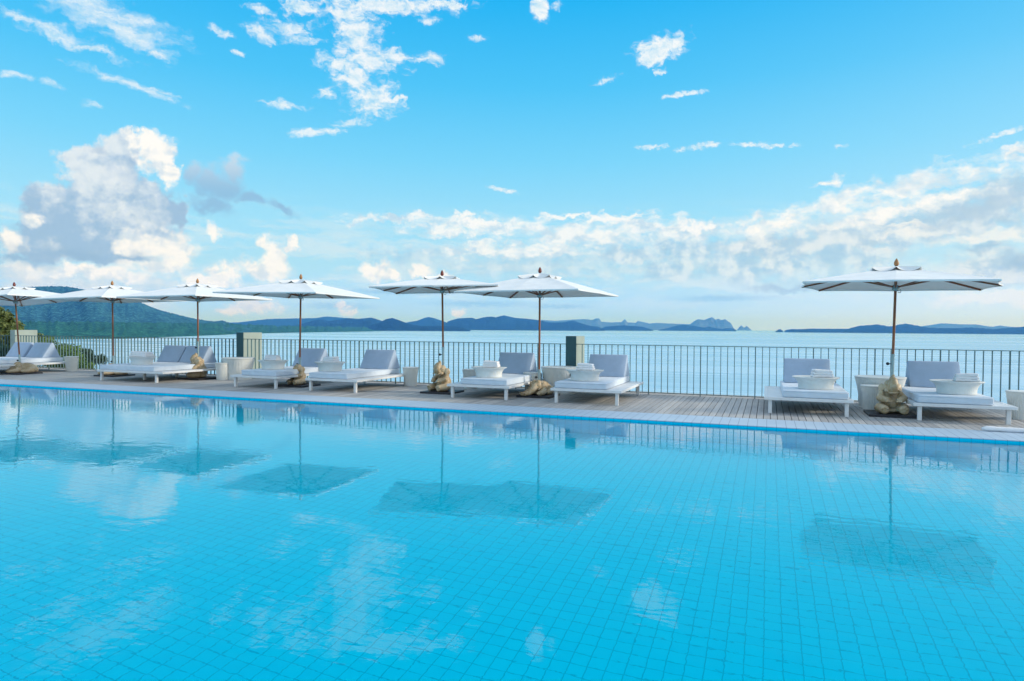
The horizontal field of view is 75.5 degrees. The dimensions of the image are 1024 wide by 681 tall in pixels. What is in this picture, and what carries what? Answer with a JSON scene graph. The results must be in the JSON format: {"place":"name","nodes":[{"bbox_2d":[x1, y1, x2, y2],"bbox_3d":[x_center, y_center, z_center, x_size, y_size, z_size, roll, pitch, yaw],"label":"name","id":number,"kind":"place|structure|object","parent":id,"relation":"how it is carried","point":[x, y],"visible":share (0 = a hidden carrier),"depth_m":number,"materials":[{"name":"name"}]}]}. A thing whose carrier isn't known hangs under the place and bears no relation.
{"place":"outdoors","nodes":[
{"label":"outdoors","id":0,"kind":"place"},
{"bbox_2d":[0,286,250,333],"bbox_3d":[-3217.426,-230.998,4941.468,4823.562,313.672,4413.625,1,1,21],"label":"mountain","id":1,"kind":"structure","parent":0,"point":[74,311],"depth_m":3831.29,"materials":[{"name":"plant"}]},
{"bbox_2d":[15,320,379,338],"bbox_3d":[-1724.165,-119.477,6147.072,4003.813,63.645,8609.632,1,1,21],"label":"coastal lowland","id":2,"kind":"structure","parent":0,"point":[104,329],"depth_m":2743.27,"materials":[{"name":"green plant"}]},
{"bbox_2d":[232,316,345,326],"bbox_3d":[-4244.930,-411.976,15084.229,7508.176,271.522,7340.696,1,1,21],"label":"hills","id":3,"kind":"structure","parent":0,"point":[282,322],"depth_m":14011.42,"materials":[{"name":"blue"}]},
{"bbox_2d":[292,318,380,327],"bbox_3d":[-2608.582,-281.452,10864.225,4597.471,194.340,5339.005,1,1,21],"label":"hills","id":4,"kind":"structure","parent":0,"point":[352,322],"depth_m":9782.17,"materials":[{"name":"blue"}]},
{"bbox_2d":[366,318,470,330],"bbox_3d":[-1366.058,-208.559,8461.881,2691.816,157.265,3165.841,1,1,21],"label":"hills","id":5,"kind":"structure","parent":0,"point":[391,324],"depth_m":7717.36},
{"bbox_2d":[406,317,445,325],"bbox_3d":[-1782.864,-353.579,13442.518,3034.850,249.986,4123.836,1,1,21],"label":"hills","id":6,"kind":"structure","parent":0,"point":[428,321],"depth_m":12783.46,"materials":[{"name":"blue"}]},
{"bbox_2d":[0,385,1023,680],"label":"pool water","id":7,"kind":"structure","parent":0,"point":[158,537],"depth_m":4.50,"materials":[{"name":"blue liquid"}]},
{"bbox_2d":[0,384,1023,443],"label":"pool wall","id":8,"kind":"structure","parent":0,"point":[563,416],"depth_m":10.96,"materials":[{"name":"tile"}]},
{"bbox_2d":[0,379,1023,441],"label":"pool coping","id":9,"kind":"object","parent":8,"relation":"on","point":[918,431],"depth_m":11.35,"materials":[{"name":"stone"}]},
{"bbox_2d":[981,426,1023,432],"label":"rolled strip","id":10,"kind":"object","parent":9,"relation":"on","point":[1003,429],"visible":1,"depth_m":9.55,"materials":[{"name":"fabric"}]},
{"bbox_2d":[0,0,1023,330],"label":"sky","id":11,"kind":"structure","parent":0,"point":[682,161],"materials":[{"name":"blue"}]},
{"bbox_2d":[444,315,604,330],"bbox_3d":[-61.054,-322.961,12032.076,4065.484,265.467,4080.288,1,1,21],"label":"island","id":12,"kind":"structure","parent":0,"point":[503,322],"depth_m":11217.92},
{"bbox_2d":[38,330,1023,403],"bbox_3d":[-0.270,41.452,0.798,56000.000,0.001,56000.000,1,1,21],"label":"sea","id":13,"kind":"structure","parent":0,"point":[744,385],"depth_m":1253.43,"materials":[{"name":"liquid"}]},
{"bbox_2d":[541,318,689,329],"bbox_3d":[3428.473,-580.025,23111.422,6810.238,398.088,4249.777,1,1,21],"label":"hills","id":14,"kind":"structure","parent":0,"point":[600,324],"depth_m":22745.04,"materials":[{"name":"blue"}]},
{"bbox_2d":[602,325,652,330],"bbox_3d":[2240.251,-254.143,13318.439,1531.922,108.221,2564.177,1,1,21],"label":"island","id":15,"kind":"structure","parent":0,"point":[623,328],"depth_m":12707.79,"materials":[{"name":"blue"}]},
{"bbox_2d":[659,325,735,330],"bbox_3d":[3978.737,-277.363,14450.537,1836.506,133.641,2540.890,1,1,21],"label":"island","id":16,"kind":"structure","parent":0,"point":[684,328],"depth_m":13891.00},
{"bbox_2d":[689,317,733,328],"bbox_3d":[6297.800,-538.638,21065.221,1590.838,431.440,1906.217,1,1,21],"label":"island","id":17,"kind":"structure","parent":0,"point":[716,323],"depth_m":20753.48,"materials":[{"name":"blue stone"}]},
{"bbox_2d":[737,325,750,330],"bbox_3d":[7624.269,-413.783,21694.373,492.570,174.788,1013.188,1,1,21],"label":"island","id":18,"kind":"structure","parent":0,"point":[742,328],"depth_m":21444.41,"materials":[{"name":"blue stone"}]},
{"bbox_2d":[785,324,1023,333],"bbox_3d":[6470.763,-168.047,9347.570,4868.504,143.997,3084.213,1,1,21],"label":"island","id":19,"kind":"structure","parent":0,"point":[900,328],"depth_m":9377.53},
{"bbox_2d":[923,323,1011,328],"bbox_3d":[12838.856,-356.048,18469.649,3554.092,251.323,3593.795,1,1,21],"label":"hills","id":20,"kind":"structure","parent":0,"point":[942,325],"depth_m":18306.87,"materials":[{"name":"blue"}]},
{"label":"ground","id":21,"kind":"structure","parent":0,"visible":0},
{"bbox_2d":[0,344,9,356],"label":"bush","id":22,"kind":"object","parent":21,"relation":"on","point":[4,350],"visible":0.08,"depth_m":23.65,"materials":[{"name":"green plant"}]},
{"bbox_2d":[45,344,85,367],"bbox_3d":[-19.664,2.326,29.073,1.882,4.373,1.696,1,1,21],"label":"bush","id":23,"kind":"object","parent":21,"relation":"on","point":[70,355],"visible":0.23,"depth_m":28.83,"materials":[{"name":"green plant"}]},
{"bbox_2d":[79,361,97,368],"bbox_3d":[-18.085,2.458,27.663,1.249,3.266,1.038,1,1,21],"label":"bush","id":24,"kind":"object","parent":21,"relation":"on","point":[86,365],"visible":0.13,"depth_m":27.58,"materials":[{"name":"green plant"}]},
{"bbox_2d":[80,348,107,364],"bbox_3d":[-19.336,1.956,30.483,0.991,3.324,1.216,1,1,21],"label":"bush","id":25,"kind":"object","parent":21,"relation":"on","point":[92,357],"visible":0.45,"depth_m":30.22,"materials":[{"name":"green plant"}]},
{"bbox_2d":[743,401,791,419],"bbox_3d":[-22.669,1.497,23.221,91.000,1.140,4.455,1,1,21],"label":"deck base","id":26,"kind":"object","parent":21,"relation":"on","point":[763,412],"depth_m":11.89,"materials":[{"name":"wood"}]},
{"bbox_2d":[7,366,910,404],"bbox_3d":[-22.017,1.095,24.892,91.000,0.488,0.615,1,1,21],"label":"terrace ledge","id":27,"kind":"object","parent":26,"relation":"on","point":[685,394],"depth_m":15.02,"materials":[{"name":"grey wood"}]},
{"bbox_2d":[10,330,36,366],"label":"concrete pillar","id":28,"kind":"structure","parent":27,"relation":"on","point":[13,337],"depth_m":22.55,"materials":[{"name":"beige concrete"}]},
{"bbox_2d":[236,332,261,368],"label":"concrete pillar","id":29,"kind":"structure","parent":27,"relation":"on","point":[241,343],"depth_m":19.00,"materials":[{"name":"beige concrete"}]},
{"bbox_2d":[566,336,584,365],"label":"concrete pillar","id":30,"kind":"structure","parent":27,"relation":"on","point":[573,351],"depth_m":15.31,"materials":[{"name":"teal paint"}]},
{"bbox_2d":[0,367,1023,429],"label":"deck","id":31,"kind":"structure","parent":26,"relation":"on","point":[955,418],"depth_m":13.33,"materials":[{"name":"wood"}]},
{"bbox_2d":[0,335,9,366],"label":"railing","id":32,"kind":"object","parent":31,"relation":"on","point":[5,345],"visible":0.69,"depth_m":22.54,"materials":[{"name":"metal"}]},
{"bbox_2d":[0,362,42,374],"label":"elephant statue","id":33,"kind":"object","parent":31,"relation":"on","point":[19,368],"visible":1,"depth_m":19.47,"materials":[{"name":"stone"}]},
{"bbox_2d":[0,282,67,361],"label":"parasol","id":34,"kind":"object","parent":33,"relation":"on","point":[16,296],"visible":0.91,"depth_m":19.67,"materials":[{"name":"white fabric"}]},
{"bbox_2d":[0,342,64,366],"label":"daybed","id":35,"kind":"object","parent":31,"relation":"on","point":[36,353],"visible":0.88,"depth_m":21.05,"materials":[{"name":"white fabric"}]},
{"bbox_2d":[64,356,78,370],"bbox_3d":[-13.926,0.735,20.902,0.412,0.466,0.412,1,1,21],"label":"wicker drum","id":36,"kind":"object","parent":31,"relation":"on","point":[71,363],"visible":0.99,"depth_m":20.77,"materials":[{"name":"white wicker"}]},
{"bbox_2d":[93,363,134,376],"bbox_3d":[-11.493,0.838,19.085,0.832,0.362,0.782,1,1,21],"label":"elephant statue","id":37,"kind":"object","parent":31,"relation":"on","point":[112,374],"visible":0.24,"depth_m":18.87,"materials":[{"name":"stone"}]},
{"bbox_2d":[32,281,177,363],"bbox_3d":[-11.531,-0.456,19.097,2.740,2.548,2.740,0,1,21],"label":"parasol","id":38,"kind":"object","parent":37,"relation":"on","point":[109,293],"visible":0.9,"depth_m":18.86,"materials":[{"name":"white fabric"}]},
{"bbox_2d":[15,335,233,374],"bbox_3d":[-12.321,0.449,20.619,9.566,1.130,0.040,1,1,21],"label":"railing","id":39,"kind":"object","parent":31,"relation":"on","point":[121,348],"visible":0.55,"depth_m":20.72,"materials":[{"name":"metal"}]},
{"bbox_2d":[96,345,216,382],"bbox_3d":[-9.444,0.608,18.125,2.360,0.885,2.360,1,1,21],"label":"daybed","id":40,"kind":"object","parent":31,"relation":"on","point":[175,359],"visible":0.89,"depth_m":18.06,"materials":[{"name":"white fabric"}]},
{"bbox_2d":[127,356,156,364],"bbox_3d":[-9.907,0.531,17.702,0.784,0.212,0.627,1,1,21],"label":"tray table","id":41,"kind":"object","parent":40,"relation":"on","point":[141,360],"visible":0.79,"depth_m":17.49,"materials":[{"name":"white plastic"}]},
{"bbox_2d":[129,351,154,356],"bbox_3d":[-9.906,0.363,17.698,0.615,0.147,0.306,1,1,21],"label":"folded towel","id":42,"kind":"object","parent":41,"relation":"on","point":[140,354],"visible":1,"depth_m":17.59,"materials":[{"name":"fabric"}]},
{"bbox_2d":[178,353,215,379],"bbox_3d":[-8.572,0.695,18.110,0.740,0.723,0.740,1,1,21],"label":"elephant statue","id":43,"kind":"object","parent":31,"relation":"on","point":[196,360],"visible":0.84,"depth_m":17.98,"materials":[{"name":"stone"}]},
{"bbox_2d":[116,278,271,356],"bbox_3d":[-8.619,-0.573,18.139,2.740,2.258,2.740,0,1,21],"label":"parasol","id":44,"kind":"object","parent":43,"relation":"on","point":[197,293],"visible":0.94,"depth_m":17.87,"materials":[{"name":"white fabric"}]},
{"bbox_2d":[215,362,227,379],"bbox_3d":[-7.846,0.832,17.939,0.412,0.466,0.412,1,1,21],"label":"wicker drum","id":45,"kind":"object","parent":31,"relation":"on","point":[221,370],"visible":0.97,"depth_m":17.80,"materials":[{"name":"white wicker"}]},
{"bbox_2d":[221,357,254,379],"bbox_3d":[-7.541,0.766,18.227,0.872,0.591,0.872,1,1,21],"label":"wicker tub","id":46,"kind":"object","parent":31,"relation":"on","point":[236,365],"visible":0.76,"depth_m":17.90,"materials":[{"name":"white wicker"}]},
{"bbox_2d":[230,348,333,388],"bbox_3d":[-5.668,0.660,16.663,1.400,0.886,2.360,1,1,21],"label":"daybed","id":47,"kind":"object","parent":31,"relation":"on","point":[310,357],"visible":0.72,"depth_m":16.01,"materials":[{"name":"white fabric"}]},
{"bbox_2d":[257,360,288,368],"bbox_3d":[-5.840,0.587,16.160,0.784,0.212,0.627,1,1,21],"label":"tray table","id":48,"kind":"object","parent":47,"relation":"on","point":[267,364],"visible":0.9,"depth_m":15.95,"materials":[{"name":"white wicker"}]},
{"bbox_2d":[264,355,280,360],"bbox_3d":[-5.859,0.419,16.188,0.363,0.146,0.250,1,1,15],"label":"folded towel","id":49,"kind":"object","parent":48,"relation":"on","point":[272,357],"visible":1,"depth_m":16.09,"materials":[{"name":"fabric"}]},
{"bbox_2d":[278,364,320,387],"bbox_3d":[-5.220,0.847,16.192,0.740,0.536,0.740,1,1,21],"label":"elephant statue","id":50,"kind":"object","parent":31,"relation":"on","point":[298,381],"visible":0.82,"depth_m":16.08,"materials":[{"name":"stone"}]},
{"bbox_2d":[212,274,379,364],"bbox_3d":[-5.191,-0.459,16.214,2.800,2.348,2.800,2,1,18],"label":"parasol","id":51,"kind":"object","parent":50,"relation":"on","point":[300,289],"visible":1,"depth_m":15.88,"materials":[{"name":"white fabric"}]},
{"bbox_2d":[305,349,403,392],"bbox_3d":[-3.625,0.689,15.873,1.400,0.886,2.360,1,1,21],"label":"daybed","id":52,"kind":"object","parent":31,"relation":"on","point":[379,364],"visible":0.97,"depth_m":15.94,"materials":[{"name":"white fabric"}]},
{"bbox_2d":[314,361,345,370],"bbox_3d":[-4.290,0.609,15.592,0.784,0.212,0.627,1,1,21],"label":"tray table","id":53,"kind":"object","parent":52,"relation":"on","point":[329,366],"visible":0.89,"depth_m":15.38,"materials":[{"name":"white wicker"}]},
{"bbox_2d":[322,356,339,361],"bbox_3d":[-4.262,0.443,15.577,0.357,0.141,0.243,1,1,27],"label":"folded towel","id":54,"kind":"object","parent":53,"relation":"on","point":[331,359],"visible":0.95,"depth_m":15.49,"materials":[{"name":"fabric"}]},
{"bbox_2d":[247,339,560,388],"bbox_3d":[-3.187,0.576,17.084,9.516,1.130,0.040,1,1,21],"label":"railing","id":55,"kind":"object","parent":31,"relation":"on","point":[391,349],"visible":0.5,"depth_m":16.95,"materials":[{"name":"metal"}]},
{"bbox_2d":[402,367,418,385],"bbox_3d":[-2.530,0.894,16.492,0.412,0.466,0.412,1,1,21],"label":"wicker drum","id":56,"kind":"object","parent":31,"relation":"on","point":[410,375],"visible":1,"depth_m":16.35,"materials":[{"name":"white wicker"}]},
{"bbox_2d":[420,361,463,394],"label":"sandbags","id":57,"kind":"object","parent":31,"relation":"on","point":[441,377],"visible":0.99,"depth_m":14.65,"materials":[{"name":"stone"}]},
{"bbox_2d":[368,270,497,364],"bbox_3d":[-1.557,-0.459,14.849,2.680,2.248,2.680,-1,1,2],"label":"parasol","id":58,"kind":"object","parent":57,"relation":"on","point":[442,284],"visible":0.92,"depth_m":14.55,"materials":[{"name":"white fabric"}]},
{"bbox_2d":[462,369,476,388],"bbox_3d":[-0.989,0.917,15.821,0.412,0.466,0.412,1,1,21],"label":"wicker drum","id":59,"kind":"object","parent":31,"relation":"on","point":[468,372],"visible":0.45,"depth_m":15.67,"materials":[{"name":"white wicker"}]},
{"bbox_2d":[447,352,543,399],"bbox_3d":[-0.278,0.736,14.577,1.400,0.886,2.360,1,1,21],"label":"daybed","id":60,"kind":"object","parent":31,"relation":"on","point":[517,365],"visible":0.77,"depth_m":14.25,"materials":[{"name":"fabric"}]},
{"bbox_2d":[471,366,506,377],"bbox_3d":[-0.491,0.664,13.994,0.784,0.212,0.627,1,1,21],"label":"tray table","id":61,"kind":"object","parent":60,"relation":"on","point":[486,372],"visible":0.92,"depth_m":13.78,"materials":[{"name":"white plastic"}]},
{"bbox_2d":[482,360,499,367],"bbox_3d":[-0.437,0.496,13.990,0.351,0.147,0.236,1,1,13],"label":"folded towel","id":62,"kind":"object","parent":61,"relation":"on","point":[490,364],"visible":1,"depth_m":13.89,"materials":[{"name":"fabric"}]},
{"bbox_2d":[523,372,540,389],"bbox_3d":[0.450,0.945,14.857,0.412,0.466,0.412,1,1,21],"label":"wicker drum","id":63,"kind":"object","parent":31,"relation":"on","point":[533,374],"visible":0.41,"depth_m":14.70,"materials":[{"name":"white wicker"}]},
{"bbox_2d":[516,380,559,398],"bbox_3d":[0.565,1.012,14.133,0.740,0.362,0.819,1,1,21],"label":"elephant statue","id":64,"kind":"object","parent":31,"relation":"on","point":[538,389],"visible":0.97,"depth_m":13.91,"materials":[{"name":"stone"}]},
{"bbox_2d":[454,267,617,379],"bbox_3d":[0.591,-0.292,14.180,2.740,2.568,2.740,1,1,25],"label":"parasol","id":65,"kind":"object","parent":64,"relation":"on","point":[539,285],"visible":1,"depth_m":13.87,"materials":[{"name":"white fabric"}]},
{"bbox_2d":[541,366,576,393],"bbox_3d":[1.083,0.886,14.911,0.872,0.591,0.872,1,1,21],"label":"wicker tub","id":66,"kind":"object","parent":31,"relation":"on","point":[552,375],"visible":0.55,"depth_m":14.58,"materials":[{"name":"white wicker"}]},
{"bbox_2d":[550,354,643,405],"bbox_3d":[1.830,0.765,13.761,1.400,0.886,2.360,1,1,21],"label":"daybed","id":67,"kind":"object","parent":31,"relation":"on","point":[614,376],"visible":0.85,"depth_m":13.72,"materials":[{"name":"fabric"}]},
{"bbox_2d":[565,369,603,380],"bbox_3d":[1.455,0.691,13.262,0.784,0.212,0.627,1,1,21],"label":"tray table","id":68,"kind":"object","parent":67,"relation":"on","point":[581,375],"visible":0.86,"depth_m":13.05,"materials":[{"name":"white plastic"}]},
{"bbox_2d":[576,363,594,370],"bbox_3d":[1.476,0.523,13.253,0.363,0.146,0.250,1,1,17],"label":"folded towel","id":69,"kind":"object","parent":68,"relation":"on","point":[585,366],"visible":0.99,"depth_m":13.15,"materials":[{"name":"fabric"}]},
{"bbox_2d":[580,344,1019,403],"bbox_3d":[7.882,0.731,12.801,13.716,1.130,0.040,1,1,21],"label":"railing","id":70,"kind":"object","parent":31,"relation":"on","point":[648,392],"visible":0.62,"depth_m":13.76,"materials":[{"name":"metal"}]},
{"bbox_2d":[764,358,853,416],"bbox_3d":[5.467,0.816,12.354,1.400,0.886,2.360,1,1,21],"label":"daybed","id":71,"kind":"object","parent":31,"relation":"on","point":[788,389],"visible":0.9,"depth_m":11.76,"materials":[{"name":"fabric"}]},
{"bbox_2d":[792,375,839,389],"bbox_3d":[5.383,0.746,11.720,0.784,0.212,0.627,1,1,21],"label":"tray table","id":72,"kind":"object","parent":71,"relation":"on","point":[813,383],"visible":0.9,"depth_m":11.52,"materials":[{"name":"white plastic"}]},
{"bbox_2d":[810,369,833,377],"bbox_3d":[5.485,0.579,11.699,0.351,0.147,0.236,1,1,11],"label":"folded towel","id":73,"kind":"object","parent":72,"relation":"on","point":[821,373],"visible":1,"depth_m":11.60,"materials":[{"name":"fabric"}]},
{"bbox_2d":[860,384,878,409],"bbox_3d":[6.526,1.040,11.969,0.412,0.466,0.412,1,1,21],"label":"wicker drum","id":74,"kind":"object","parent":31,"relation":"on","point":[869,392],"visible":0.71,"depth_m":11.86,"materials":[{"name":"white wicker"}]},
{"bbox_2d":[854,375,906,407],"bbox_3d":[6.930,0.971,12.455,0.872,0.591,0.872,1,1,21],"label":"wicker tub","id":75,"kind":"object","parent":31,"relation":"on","point":[871,379],"visible":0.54,"depth_m":12.27,"materials":[{"name":"white wicker"}]},
{"bbox_2d":[863,374,916,418],"bbox_3d":[6.508,0.930,11.363,0.740,0.709,0.740,1,1,21],"label":"elephant statue","id":76,"kind":"object","parent":31,"relation":"on","point":[891,397],"visible":1,"depth_m":11.23,"materials":[{"name":"stone"}]},
{"bbox_2d":[801,258,1002,375],"bbox_3d":[6.592,-0.340,11.401,3.000,2.148,3.000,2,2,30],"label":"parasol","id":77,"kind":"object","parent":76,"relation":"on","point":[895,278],"visible":1,"depth_m":11.27,"materials":[{"name":"white fabric"}]},
{"bbox_2d":[902,361,1017,424],"bbox_3d":[7.574,0.845,11.538,1.400,0.886,2.360,1,1,21],"label":"daybed","id":78,"kind":"object","parent":31,"relation":"on","point":[919,389],"visible":0.71,"depth_m":11.04,"materials":[{"name":"fabric"}]},
{"bbox_2d":[929,379,984,394],"bbox_3d":[7.377,0.773,10.970,0.784,0.212,0.627,1,1,21],"label":"tray table","id":79,"kind":"object","parent":78,"relation":"on","point":[947,386],"visible":0.9,"depth_m":10.78,"materials":[{"name":"white plastic"}]},
{"bbox_2d":[952,373,979,381],"bbox_3d":[7.519,0.609,10.943,0.357,0.141,0.243,1,1,25],"label":"folded towel","id":80,"kind":"object","parent":79,"relation":"on","point":[967,377],"visible":0.99,"depth_m":10.86,"materials":[{"name":"fabric"}]},
{"bbox_2d":[1005,390,1023,419],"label":"wicker drum","id":81,"kind":"object","parent":31,"relation":"on","point":[1015,398],"visible":0.87,"depth_m":10.91,"materials":[{"name":"white wicker"}]},
{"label":"hillside","id":82,"kind":"structure","parent":0,"visible":0},
{"bbox_2d":[0,306,25,345],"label":"tree","id":83,"kind":"object","parent":82,"relation":"on","point":[7,320],"visible":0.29,"depth_m":36.23,"materials":[{"name":"green plant"}]},
{"bbox_2d":[5,326,44,366],"bbox_3d":[-24.760,1.984,34.059,2.027,5.499,2.179,0,1,-9],"label":"tree","id":84,"kind":"object","parent":82,"relation":"on","point":[38,335],"visible":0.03,"depth_m":33.54,"materials":[{"name":"green plant"}]},
{"bbox_2d":[38,335,70,366],"bbox_3d":[-21.729,2.091,31.243,1.893,4.743,1.885,1,1,21],"label":"tree","id":85,"kind":"object","parent":82,"relation":"on","point":[53,342],"visible":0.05,"depth_m":31.11,"materials":[{"name":"green plant"}]}
]}

